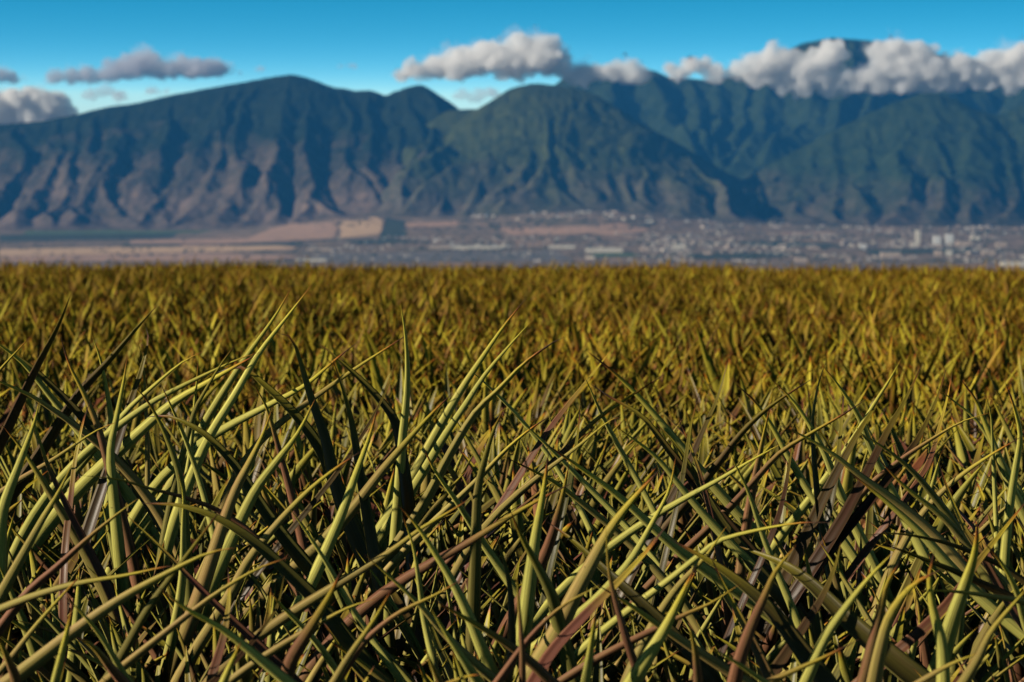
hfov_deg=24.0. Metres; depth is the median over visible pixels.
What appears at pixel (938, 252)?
building
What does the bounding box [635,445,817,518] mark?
pineapple plant
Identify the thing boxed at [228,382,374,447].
pineapple plant
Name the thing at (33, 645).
pineapple plant
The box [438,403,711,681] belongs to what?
pineapple plant
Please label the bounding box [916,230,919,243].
tower block
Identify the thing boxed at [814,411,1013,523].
pineapple plant
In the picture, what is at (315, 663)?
pineapple plant
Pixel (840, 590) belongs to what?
pineapple plant
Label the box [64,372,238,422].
pineapple plant
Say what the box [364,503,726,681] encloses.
pineapple plant
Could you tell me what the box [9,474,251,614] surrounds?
pineapple plant
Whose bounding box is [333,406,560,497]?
pineapple plant
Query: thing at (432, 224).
field
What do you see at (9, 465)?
pineapple plant
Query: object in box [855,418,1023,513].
pineapple plant
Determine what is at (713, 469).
pineapple plant
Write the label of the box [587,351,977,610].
pineapple plant
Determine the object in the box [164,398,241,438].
pineapple plant
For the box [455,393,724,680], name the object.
pineapple plant
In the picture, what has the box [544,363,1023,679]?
pineapple plant
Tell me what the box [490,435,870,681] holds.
pineapple plant
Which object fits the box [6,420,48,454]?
pineapple plant
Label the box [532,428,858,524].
pineapple plant
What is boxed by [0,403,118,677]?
pineapple plant
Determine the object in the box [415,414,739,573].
pineapple plant
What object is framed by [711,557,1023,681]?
pineapple plant
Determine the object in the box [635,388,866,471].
pineapple plant
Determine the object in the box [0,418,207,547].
pineapple plant
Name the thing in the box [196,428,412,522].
pineapple plant
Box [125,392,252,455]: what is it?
pineapple plant
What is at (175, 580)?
pineapple plant
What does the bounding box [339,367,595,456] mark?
pineapple plant
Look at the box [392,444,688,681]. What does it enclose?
pineapple plant
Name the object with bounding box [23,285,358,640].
pineapple plant
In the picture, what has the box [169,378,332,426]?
pineapple plant
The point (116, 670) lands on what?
pineapple plant
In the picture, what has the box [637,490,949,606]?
pineapple plant
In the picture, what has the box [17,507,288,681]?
pineapple plant
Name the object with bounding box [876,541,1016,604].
pineapple plant
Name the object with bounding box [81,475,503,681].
pineapple plant
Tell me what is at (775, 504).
pineapple plant
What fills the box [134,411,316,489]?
pineapple plant
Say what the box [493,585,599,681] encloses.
pineapple plant
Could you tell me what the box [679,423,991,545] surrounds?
pineapple plant
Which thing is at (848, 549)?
pineapple plant
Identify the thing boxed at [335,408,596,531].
pineapple plant
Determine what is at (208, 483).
pineapple plant
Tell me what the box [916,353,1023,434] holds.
pineapple plant
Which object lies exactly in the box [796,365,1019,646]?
pineapple plant
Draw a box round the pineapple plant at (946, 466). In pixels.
[883,435,1021,489]
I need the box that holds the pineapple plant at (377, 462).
[350,427,570,491]
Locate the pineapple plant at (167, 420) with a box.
[161,394,281,447]
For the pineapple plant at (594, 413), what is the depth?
13.69 m
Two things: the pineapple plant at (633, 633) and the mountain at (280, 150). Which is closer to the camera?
the pineapple plant at (633, 633)
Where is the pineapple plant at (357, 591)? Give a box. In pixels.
[232,551,546,681]
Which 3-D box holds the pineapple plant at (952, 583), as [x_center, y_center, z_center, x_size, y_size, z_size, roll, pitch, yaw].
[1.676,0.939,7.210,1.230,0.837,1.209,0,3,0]
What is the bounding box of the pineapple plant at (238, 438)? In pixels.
[135,391,401,468]
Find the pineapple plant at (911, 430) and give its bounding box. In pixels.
[823,387,1002,477]
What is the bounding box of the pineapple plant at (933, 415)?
[851,403,1015,469]
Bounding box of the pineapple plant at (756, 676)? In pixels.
[701,642,769,681]
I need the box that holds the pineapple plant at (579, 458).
[436,403,728,496]
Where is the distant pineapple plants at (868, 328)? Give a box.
[0,254,1023,547]
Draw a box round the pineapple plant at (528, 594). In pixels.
[369,452,828,681]
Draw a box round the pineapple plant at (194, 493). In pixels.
[24,458,261,559]
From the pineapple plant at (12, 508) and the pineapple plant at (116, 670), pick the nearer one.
the pineapple plant at (116, 670)
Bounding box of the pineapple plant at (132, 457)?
[0,437,209,487]
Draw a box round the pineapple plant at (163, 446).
[70,423,225,463]
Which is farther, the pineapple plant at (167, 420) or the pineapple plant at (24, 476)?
the pineapple plant at (167, 420)
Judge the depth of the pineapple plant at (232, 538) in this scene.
7.04 m
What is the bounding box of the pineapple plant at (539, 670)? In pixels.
[429,534,893,681]
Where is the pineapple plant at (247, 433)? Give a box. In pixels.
[133,370,373,493]
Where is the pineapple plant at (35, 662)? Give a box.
[0,548,231,681]
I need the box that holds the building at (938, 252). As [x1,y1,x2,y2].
[934,250,941,255]
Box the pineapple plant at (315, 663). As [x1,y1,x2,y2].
[66,482,573,681]
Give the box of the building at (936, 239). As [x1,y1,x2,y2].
[933,236,940,243]
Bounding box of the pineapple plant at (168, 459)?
[100,412,315,500]
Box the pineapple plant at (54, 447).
[25,404,151,463]
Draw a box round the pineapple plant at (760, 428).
[698,369,862,452]
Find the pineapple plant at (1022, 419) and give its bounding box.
[894,394,1023,432]
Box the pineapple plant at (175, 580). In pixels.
[140,522,400,593]
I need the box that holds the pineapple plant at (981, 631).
[808,542,1023,681]
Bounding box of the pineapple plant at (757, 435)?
[630,385,868,492]
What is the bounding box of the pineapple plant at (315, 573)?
[143,404,438,680]
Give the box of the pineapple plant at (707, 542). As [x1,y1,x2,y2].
[572,484,796,615]
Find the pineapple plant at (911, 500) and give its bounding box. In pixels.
[866,446,1001,541]
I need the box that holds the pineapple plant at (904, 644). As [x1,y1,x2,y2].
[548,503,1023,681]
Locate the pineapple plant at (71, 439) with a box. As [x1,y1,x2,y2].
[0,397,108,448]
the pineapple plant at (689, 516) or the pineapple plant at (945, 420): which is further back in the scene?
the pineapple plant at (945, 420)
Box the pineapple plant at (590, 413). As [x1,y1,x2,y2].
[456,398,672,439]
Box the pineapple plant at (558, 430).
[477,397,679,442]
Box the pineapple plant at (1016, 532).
[878,488,1023,553]
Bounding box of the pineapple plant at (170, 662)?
[1,402,311,681]
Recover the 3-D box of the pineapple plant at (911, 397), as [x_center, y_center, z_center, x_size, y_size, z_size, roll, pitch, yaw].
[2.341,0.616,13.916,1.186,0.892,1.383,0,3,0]
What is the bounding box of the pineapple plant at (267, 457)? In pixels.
[259,447,440,520]
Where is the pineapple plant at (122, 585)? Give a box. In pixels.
[1,359,292,681]
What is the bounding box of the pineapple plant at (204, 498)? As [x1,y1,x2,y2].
[71,385,314,676]
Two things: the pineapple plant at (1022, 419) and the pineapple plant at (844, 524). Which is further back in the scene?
the pineapple plant at (1022, 419)
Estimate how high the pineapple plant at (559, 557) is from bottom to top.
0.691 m
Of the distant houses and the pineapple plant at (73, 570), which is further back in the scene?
the distant houses
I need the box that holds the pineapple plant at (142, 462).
[53,414,238,477]
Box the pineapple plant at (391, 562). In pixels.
[227,337,563,658]
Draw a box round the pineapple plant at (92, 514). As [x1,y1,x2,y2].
[8,329,247,644]
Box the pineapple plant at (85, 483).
[7,351,258,639]
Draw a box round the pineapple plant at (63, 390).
[0,358,113,423]
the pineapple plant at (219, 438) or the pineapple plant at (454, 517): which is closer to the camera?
the pineapple plant at (454, 517)
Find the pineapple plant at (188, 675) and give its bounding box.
[185,643,274,681]
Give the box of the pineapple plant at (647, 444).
[555,399,749,462]
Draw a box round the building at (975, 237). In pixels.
[970,236,980,239]
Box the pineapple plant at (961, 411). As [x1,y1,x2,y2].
[880,379,1023,464]
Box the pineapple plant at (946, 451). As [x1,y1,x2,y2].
[872,400,1023,475]
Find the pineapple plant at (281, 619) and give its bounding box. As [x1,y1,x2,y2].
[77,496,473,681]
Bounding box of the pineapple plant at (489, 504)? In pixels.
[226,449,544,552]
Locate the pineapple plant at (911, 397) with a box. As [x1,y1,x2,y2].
[822,369,1013,464]
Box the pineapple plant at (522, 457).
[331,398,658,539]
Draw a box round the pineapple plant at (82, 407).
[7,357,186,450]
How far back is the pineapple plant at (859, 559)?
7.29 m
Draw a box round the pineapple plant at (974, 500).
[766,404,1023,537]
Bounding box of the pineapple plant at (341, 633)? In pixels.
[143,469,739,681]
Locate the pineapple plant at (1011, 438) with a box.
[893,395,1021,521]
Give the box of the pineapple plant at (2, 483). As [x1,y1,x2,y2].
[0,452,93,519]
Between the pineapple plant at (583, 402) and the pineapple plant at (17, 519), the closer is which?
the pineapple plant at (17, 519)
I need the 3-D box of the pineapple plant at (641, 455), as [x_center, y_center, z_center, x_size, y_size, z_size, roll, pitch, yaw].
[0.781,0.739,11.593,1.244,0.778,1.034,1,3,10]
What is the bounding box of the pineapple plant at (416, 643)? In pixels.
[356,407,778,681]
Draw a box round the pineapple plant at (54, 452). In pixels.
[4,441,75,482]
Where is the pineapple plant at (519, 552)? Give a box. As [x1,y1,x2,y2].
[445,508,679,654]
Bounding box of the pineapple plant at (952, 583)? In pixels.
[905,513,1022,649]
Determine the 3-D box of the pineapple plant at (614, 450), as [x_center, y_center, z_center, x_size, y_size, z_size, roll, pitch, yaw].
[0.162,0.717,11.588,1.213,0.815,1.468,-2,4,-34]
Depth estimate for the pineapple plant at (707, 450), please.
10.74 m
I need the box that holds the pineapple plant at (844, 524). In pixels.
[501,365,946,681]
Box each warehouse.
[586,248,622,251]
[673,244,685,248]
[1000,262,1023,265]
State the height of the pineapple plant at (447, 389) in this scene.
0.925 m
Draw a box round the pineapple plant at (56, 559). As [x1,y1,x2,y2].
[13,496,155,637]
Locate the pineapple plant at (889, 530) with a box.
[792,502,1018,556]
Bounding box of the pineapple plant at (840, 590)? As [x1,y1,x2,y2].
[703,498,1018,680]
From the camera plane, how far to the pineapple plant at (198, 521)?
8.93 m
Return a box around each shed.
[297,259,326,260]
[306,248,332,250]
[429,246,450,248]
[452,246,503,248]
[548,245,574,247]
[795,258,806,261]
[880,252,900,256]
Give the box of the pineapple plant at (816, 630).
[708,453,946,681]
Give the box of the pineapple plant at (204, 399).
[53,370,264,456]
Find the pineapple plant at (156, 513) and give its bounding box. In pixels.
[0,351,356,634]
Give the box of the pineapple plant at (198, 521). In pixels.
[150,455,453,547]
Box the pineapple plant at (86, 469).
[23,447,223,542]
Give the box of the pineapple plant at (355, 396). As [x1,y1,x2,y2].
[239,368,410,427]
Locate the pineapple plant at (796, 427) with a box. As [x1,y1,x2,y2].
[713,379,888,456]
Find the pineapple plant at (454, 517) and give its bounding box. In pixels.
[234,438,560,598]
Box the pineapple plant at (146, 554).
[37,338,282,602]
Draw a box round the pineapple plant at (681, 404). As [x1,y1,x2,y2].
[553,389,687,431]
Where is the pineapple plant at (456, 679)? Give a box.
[173,668,484,681]
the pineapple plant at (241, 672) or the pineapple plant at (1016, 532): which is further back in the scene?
the pineapple plant at (1016, 532)
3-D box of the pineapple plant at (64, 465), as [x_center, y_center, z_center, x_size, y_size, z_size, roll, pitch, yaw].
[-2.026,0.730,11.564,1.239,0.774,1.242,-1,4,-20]
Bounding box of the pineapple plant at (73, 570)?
[4,501,260,670]
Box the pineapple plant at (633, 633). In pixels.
[579,613,726,681]
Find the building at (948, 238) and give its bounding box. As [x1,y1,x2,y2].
[945,234,952,243]
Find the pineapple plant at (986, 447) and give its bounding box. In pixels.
[932,423,1013,464]
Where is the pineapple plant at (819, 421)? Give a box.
[681,386,952,472]
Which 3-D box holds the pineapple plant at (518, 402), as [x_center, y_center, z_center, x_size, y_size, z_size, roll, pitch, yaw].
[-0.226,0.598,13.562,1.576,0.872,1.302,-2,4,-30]
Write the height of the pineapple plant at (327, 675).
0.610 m
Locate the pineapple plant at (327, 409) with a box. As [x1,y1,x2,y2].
[248,366,457,446]
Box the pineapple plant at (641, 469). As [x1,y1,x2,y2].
[512,425,724,476]
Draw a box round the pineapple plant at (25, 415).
[0,364,122,450]
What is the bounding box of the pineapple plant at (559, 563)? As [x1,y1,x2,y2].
[540,547,762,636]
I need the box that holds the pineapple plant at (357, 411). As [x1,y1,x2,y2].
[323,360,542,447]
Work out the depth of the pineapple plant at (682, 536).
8.88 m
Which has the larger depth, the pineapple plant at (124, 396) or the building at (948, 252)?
the building at (948, 252)
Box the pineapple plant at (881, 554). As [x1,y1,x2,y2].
[712,452,1023,604]
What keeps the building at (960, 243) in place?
on the ground
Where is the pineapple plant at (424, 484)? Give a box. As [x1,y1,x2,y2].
[253,424,592,540]
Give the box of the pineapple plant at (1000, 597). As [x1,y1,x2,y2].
[925,590,1023,604]
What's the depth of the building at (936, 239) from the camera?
15275.91 m
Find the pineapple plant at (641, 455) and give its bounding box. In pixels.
[624,409,787,484]
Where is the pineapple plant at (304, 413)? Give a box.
[251,404,357,427]
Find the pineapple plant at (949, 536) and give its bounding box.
[857,476,1020,573]
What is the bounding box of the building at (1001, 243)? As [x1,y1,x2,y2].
[996,242,1006,245]
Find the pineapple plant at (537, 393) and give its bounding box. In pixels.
[433,358,590,426]
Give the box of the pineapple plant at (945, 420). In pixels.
[825,378,972,470]
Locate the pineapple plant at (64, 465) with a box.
[0,417,212,483]
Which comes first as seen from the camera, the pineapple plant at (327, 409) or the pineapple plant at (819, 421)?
the pineapple plant at (819, 421)
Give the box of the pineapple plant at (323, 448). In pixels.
[217,333,615,668]
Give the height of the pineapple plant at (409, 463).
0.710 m
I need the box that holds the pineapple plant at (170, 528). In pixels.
[7,285,311,651]
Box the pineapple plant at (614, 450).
[425,404,646,490]
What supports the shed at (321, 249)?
on the ground
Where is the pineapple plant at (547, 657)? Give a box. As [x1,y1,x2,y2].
[156,519,670,681]
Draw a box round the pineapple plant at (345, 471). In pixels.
[170,422,512,516]
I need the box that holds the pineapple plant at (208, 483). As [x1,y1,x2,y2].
[191,450,276,507]
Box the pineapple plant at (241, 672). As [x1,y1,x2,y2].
[37,598,376,681]
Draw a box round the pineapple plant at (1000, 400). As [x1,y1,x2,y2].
[920,358,1023,440]
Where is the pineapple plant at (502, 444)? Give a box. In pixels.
[342,393,629,501]
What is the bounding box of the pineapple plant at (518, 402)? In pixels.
[317,374,564,430]
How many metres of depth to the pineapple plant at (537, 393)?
13.94 m
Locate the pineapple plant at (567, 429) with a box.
[408,406,696,504]
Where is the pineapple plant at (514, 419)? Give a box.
[417,379,651,440]
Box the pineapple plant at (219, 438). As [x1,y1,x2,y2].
[133,400,266,466]
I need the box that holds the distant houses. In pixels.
[305,215,1023,261]
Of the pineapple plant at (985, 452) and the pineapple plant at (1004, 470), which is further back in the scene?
the pineapple plant at (985, 452)
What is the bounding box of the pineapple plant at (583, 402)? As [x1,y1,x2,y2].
[548,378,675,428]
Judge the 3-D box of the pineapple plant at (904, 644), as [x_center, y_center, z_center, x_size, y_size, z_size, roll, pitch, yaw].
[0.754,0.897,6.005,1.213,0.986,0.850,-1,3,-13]
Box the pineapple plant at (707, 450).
[630,409,858,513]
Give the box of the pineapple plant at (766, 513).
[690,478,939,576]
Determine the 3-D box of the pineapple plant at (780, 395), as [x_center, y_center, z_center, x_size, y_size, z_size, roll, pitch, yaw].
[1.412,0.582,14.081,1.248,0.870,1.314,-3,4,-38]
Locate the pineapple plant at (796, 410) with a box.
[737,379,920,431]
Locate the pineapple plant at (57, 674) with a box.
[0,578,283,681]
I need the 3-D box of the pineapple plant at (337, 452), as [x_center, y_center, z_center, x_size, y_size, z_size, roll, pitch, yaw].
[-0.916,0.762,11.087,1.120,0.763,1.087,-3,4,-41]
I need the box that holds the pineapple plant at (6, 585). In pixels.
[0,465,135,636]
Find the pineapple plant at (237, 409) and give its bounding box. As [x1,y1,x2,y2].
[228,391,330,426]
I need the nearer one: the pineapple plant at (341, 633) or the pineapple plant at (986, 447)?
the pineapple plant at (341, 633)
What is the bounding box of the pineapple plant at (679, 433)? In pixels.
[531,406,712,449]
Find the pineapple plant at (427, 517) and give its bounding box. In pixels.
[198,444,566,598]
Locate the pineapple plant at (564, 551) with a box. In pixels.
[461,363,748,650]
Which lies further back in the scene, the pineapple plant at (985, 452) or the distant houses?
the distant houses
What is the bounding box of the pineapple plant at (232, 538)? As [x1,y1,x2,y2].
[17,363,450,670]
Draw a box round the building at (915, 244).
[910,243,918,246]
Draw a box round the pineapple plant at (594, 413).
[523,371,693,434]
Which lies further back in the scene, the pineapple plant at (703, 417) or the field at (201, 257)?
the field at (201, 257)
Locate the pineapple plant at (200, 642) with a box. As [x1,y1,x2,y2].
[0,451,360,681]
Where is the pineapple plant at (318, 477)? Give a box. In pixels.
[295,457,518,517]
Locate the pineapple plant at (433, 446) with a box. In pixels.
[227,300,528,613]
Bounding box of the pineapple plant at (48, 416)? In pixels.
[0,371,161,464]
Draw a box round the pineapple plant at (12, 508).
[8,493,88,558]
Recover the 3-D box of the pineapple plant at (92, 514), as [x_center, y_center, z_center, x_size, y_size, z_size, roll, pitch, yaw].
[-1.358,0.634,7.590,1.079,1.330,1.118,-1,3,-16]
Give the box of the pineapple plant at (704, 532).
[482,363,865,664]
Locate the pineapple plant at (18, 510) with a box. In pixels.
[7,450,195,558]
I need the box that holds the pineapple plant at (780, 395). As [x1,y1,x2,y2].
[689,373,826,427]
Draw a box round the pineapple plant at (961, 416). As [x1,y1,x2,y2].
[924,392,1023,453]
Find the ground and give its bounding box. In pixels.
[0,211,1023,272]
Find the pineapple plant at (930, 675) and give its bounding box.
[914,653,976,681]
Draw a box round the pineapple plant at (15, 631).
[7,515,72,634]
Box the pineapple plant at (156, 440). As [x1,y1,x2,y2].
[83,403,289,491]
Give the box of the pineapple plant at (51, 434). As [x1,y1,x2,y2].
[0,295,155,572]
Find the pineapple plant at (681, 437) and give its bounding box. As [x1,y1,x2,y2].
[560,402,710,482]
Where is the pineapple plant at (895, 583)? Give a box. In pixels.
[735,472,989,606]
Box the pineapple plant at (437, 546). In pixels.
[361,515,624,646]
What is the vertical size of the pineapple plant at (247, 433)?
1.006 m
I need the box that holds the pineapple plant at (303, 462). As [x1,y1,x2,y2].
[72,418,421,552]
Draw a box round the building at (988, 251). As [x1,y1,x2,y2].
[981,250,994,253]
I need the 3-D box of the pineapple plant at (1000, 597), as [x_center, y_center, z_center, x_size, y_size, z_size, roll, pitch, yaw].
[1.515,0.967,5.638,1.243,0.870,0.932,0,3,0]
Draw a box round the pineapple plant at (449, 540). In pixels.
[342,506,532,570]
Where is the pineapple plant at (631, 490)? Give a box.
[382,420,681,553]
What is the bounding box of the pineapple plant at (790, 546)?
[755,504,969,586]
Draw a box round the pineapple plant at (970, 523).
[876,481,1020,592]
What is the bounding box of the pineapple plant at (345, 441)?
[229,398,448,489]
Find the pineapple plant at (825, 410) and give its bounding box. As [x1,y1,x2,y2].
[763,367,977,465]
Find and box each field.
[0,233,175,241]
[0,245,295,255]
[0,253,297,261]
[24,230,213,235]
[121,243,178,246]
[130,238,244,243]
[229,242,303,245]
[239,218,338,242]
[312,251,572,261]
[339,217,381,237]
[341,239,430,243]
[379,217,406,238]
[404,221,458,227]
[499,226,589,234]
[588,222,647,234]
[588,253,642,256]
[681,252,789,258]
[739,241,850,247]
[863,247,1008,253]
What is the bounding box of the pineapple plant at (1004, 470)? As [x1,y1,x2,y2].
[938,380,1023,635]
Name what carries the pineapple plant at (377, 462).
on the ground
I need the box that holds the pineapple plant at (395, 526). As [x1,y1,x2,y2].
[228,303,664,613]
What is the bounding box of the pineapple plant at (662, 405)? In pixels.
[638,374,781,456]
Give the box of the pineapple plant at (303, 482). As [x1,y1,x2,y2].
[156,429,455,557]
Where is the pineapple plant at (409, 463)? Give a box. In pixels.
[267,440,476,503]
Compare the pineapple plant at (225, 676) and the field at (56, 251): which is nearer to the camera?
the pineapple plant at (225, 676)
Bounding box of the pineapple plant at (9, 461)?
[6,444,33,489]
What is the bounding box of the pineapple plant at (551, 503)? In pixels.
[345,436,685,598]
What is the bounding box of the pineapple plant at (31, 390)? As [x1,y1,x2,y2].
[0,361,51,408]
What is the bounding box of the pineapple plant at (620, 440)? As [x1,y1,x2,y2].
[581,414,777,488]
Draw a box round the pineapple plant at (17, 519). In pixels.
[9,469,193,584]
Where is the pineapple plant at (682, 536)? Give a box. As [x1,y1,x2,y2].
[489,470,723,583]
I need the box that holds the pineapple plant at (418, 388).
[410,368,574,424]
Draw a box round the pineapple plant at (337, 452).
[211,429,434,504]
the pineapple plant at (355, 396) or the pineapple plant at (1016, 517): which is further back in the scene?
the pineapple plant at (355, 396)
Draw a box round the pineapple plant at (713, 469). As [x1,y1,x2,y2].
[404,380,809,672]
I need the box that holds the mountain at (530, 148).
[351,83,766,223]
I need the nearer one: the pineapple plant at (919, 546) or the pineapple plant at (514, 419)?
the pineapple plant at (919, 546)
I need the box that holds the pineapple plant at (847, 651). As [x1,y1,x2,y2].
[672,603,890,681]
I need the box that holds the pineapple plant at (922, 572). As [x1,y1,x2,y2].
[869,521,1020,594]
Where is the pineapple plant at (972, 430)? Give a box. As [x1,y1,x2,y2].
[840,387,1023,455]
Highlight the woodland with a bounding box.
[1,211,1023,262]
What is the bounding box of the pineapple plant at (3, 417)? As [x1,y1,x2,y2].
[0,397,24,452]
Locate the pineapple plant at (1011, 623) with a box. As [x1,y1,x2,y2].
[847,453,1023,667]
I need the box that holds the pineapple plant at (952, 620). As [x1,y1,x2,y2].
[927,515,978,671]
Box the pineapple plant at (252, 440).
[151,419,393,494]
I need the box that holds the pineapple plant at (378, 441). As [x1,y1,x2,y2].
[207,399,507,482]
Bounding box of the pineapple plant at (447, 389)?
[365,366,523,443]
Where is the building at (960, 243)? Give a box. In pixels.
[956,241,969,245]
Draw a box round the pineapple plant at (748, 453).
[634,416,870,482]
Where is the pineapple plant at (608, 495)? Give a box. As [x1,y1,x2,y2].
[527,463,621,551]
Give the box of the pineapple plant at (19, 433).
[0,389,99,463]
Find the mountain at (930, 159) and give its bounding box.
[744,93,1023,226]
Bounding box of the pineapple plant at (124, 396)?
[89,377,177,427]
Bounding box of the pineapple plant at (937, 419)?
[823,391,968,470]
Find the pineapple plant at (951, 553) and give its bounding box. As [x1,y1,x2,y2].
[779,425,1023,681]
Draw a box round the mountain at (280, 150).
[0,75,457,230]
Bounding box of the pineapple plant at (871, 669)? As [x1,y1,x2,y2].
[596,539,950,681]
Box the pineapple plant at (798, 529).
[649,461,936,550]
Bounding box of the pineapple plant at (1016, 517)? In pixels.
[981,468,1023,528]
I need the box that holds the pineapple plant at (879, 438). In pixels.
[803,423,987,482]
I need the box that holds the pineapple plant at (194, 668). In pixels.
[38,588,338,681]
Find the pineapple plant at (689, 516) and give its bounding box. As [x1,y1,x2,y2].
[623,469,850,587]
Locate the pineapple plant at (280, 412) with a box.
[171,380,289,441]
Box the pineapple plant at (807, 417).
[766,394,840,437]
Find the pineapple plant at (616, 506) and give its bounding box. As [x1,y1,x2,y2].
[524,469,772,600]
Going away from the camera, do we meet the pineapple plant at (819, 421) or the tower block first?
the pineapple plant at (819, 421)
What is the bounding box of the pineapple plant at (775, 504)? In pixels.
[758,453,901,518]
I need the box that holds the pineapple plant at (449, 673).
[299,615,682,681]
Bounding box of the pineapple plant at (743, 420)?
[616,368,800,444]
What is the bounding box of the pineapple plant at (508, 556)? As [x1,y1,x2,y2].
[337,495,627,626]
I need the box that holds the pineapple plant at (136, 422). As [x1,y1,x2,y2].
[40,377,202,454]
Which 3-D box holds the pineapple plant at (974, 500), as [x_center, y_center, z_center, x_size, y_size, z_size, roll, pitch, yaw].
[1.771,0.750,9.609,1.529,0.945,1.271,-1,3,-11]
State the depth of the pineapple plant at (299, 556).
7.06 m
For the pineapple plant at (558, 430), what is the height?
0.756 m
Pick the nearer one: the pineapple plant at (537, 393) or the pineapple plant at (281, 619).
the pineapple plant at (281, 619)
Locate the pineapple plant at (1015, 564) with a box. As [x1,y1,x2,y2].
[908,476,1017,570]
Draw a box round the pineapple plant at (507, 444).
[407,409,603,533]
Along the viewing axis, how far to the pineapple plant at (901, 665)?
5.79 m
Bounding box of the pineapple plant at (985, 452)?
[939,434,1001,459]
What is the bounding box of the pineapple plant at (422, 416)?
[320,385,506,454]
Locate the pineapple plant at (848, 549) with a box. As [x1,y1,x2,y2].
[737,382,1019,650]
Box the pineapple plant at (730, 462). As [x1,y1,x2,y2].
[635,436,806,488]
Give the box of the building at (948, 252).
[946,250,951,255]
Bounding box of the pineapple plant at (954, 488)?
[871,421,1011,498]
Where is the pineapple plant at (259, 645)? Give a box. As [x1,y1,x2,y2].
[124,513,356,681]
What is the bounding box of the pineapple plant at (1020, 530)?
[821,507,1023,619]
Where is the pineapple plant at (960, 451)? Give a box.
[856,397,1021,515]
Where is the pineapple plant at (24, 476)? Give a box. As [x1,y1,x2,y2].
[0,422,115,649]
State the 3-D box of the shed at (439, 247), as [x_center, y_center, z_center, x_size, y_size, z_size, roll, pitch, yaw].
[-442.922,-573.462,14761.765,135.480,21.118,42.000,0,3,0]
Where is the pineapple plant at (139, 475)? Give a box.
[5,463,254,533]
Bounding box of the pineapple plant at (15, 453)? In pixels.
[0,407,84,484]
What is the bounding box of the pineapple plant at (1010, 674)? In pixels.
[909,576,1017,681]
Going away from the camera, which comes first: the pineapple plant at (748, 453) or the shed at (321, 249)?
the pineapple plant at (748, 453)
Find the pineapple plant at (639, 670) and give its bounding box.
[430,567,860,681]
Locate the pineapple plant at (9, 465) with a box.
[8,463,90,519]
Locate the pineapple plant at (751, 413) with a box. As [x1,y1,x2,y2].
[655,378,856,457]
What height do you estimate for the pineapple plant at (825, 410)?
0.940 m
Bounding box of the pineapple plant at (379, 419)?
[279,401,427,460]
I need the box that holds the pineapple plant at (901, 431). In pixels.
[815,389,1018,477]
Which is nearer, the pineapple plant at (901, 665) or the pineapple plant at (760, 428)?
the pineapple plant at (901, 665)
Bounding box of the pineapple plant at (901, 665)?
[739,546,1008,681]
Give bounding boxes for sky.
[0,0,1023,123]
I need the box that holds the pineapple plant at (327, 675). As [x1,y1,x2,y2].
[252,631,448,681]
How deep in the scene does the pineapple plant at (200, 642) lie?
6.32 m
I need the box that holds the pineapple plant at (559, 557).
[459,512,748,614]
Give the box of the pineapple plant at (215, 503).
[21,454,328,606]
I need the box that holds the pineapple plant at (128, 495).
[0,332,410,618]
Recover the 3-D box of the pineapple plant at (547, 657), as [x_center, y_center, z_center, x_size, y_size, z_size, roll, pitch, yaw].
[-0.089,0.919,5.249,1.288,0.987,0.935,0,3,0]
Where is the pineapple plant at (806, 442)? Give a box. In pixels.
[710,412,885,464]
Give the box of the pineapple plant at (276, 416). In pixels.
[161,381,367,450]
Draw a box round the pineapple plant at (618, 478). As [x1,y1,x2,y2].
[583,450,775,509]
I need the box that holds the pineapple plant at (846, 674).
[661,602,1023,681]
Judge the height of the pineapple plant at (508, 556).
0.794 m
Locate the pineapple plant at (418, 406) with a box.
[310,355,479,448]
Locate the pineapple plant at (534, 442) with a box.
[439,400,580,453]
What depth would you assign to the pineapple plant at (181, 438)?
11.83 m
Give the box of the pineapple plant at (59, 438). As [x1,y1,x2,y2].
[0,399,151,476]
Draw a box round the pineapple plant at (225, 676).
[219,642,256,681]
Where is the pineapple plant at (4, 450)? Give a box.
[2,412,84,467]
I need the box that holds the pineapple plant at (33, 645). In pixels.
[0,402,234,681]
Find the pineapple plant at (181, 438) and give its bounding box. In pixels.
[66,416,253,471]
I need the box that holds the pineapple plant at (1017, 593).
[984,542,1023,630]
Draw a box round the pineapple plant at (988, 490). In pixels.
[943,453,1023,495]
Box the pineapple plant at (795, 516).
[555,360,900,655]
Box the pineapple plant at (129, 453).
[4,430,234,479]
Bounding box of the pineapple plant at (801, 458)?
[630,420,933,515]
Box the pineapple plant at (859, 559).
[676,375,990,681]
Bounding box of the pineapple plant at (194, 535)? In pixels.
[122,476,340,571]
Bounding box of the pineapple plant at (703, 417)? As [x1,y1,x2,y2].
[608,392,757,457]
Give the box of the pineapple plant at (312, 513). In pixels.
[116,462,424,573]
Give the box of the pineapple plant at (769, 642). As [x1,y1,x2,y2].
[557,408,915,672]
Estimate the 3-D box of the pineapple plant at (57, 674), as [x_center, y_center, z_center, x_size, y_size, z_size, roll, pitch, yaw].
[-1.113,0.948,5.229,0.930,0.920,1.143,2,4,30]
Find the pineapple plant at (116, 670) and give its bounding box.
[65,566,463,681]
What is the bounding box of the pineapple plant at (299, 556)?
[150,361,532,680]
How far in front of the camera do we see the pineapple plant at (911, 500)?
10.19 m
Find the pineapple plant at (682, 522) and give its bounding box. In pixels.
[543,433,813,549]
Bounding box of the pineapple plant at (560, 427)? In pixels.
[503,394,725,459]
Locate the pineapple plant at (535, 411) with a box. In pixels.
[427,389,625,432]
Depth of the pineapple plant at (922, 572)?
8.27 m
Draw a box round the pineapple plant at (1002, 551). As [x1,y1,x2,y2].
[895,382,1022,672]
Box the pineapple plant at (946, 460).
[914,411,1015,472]

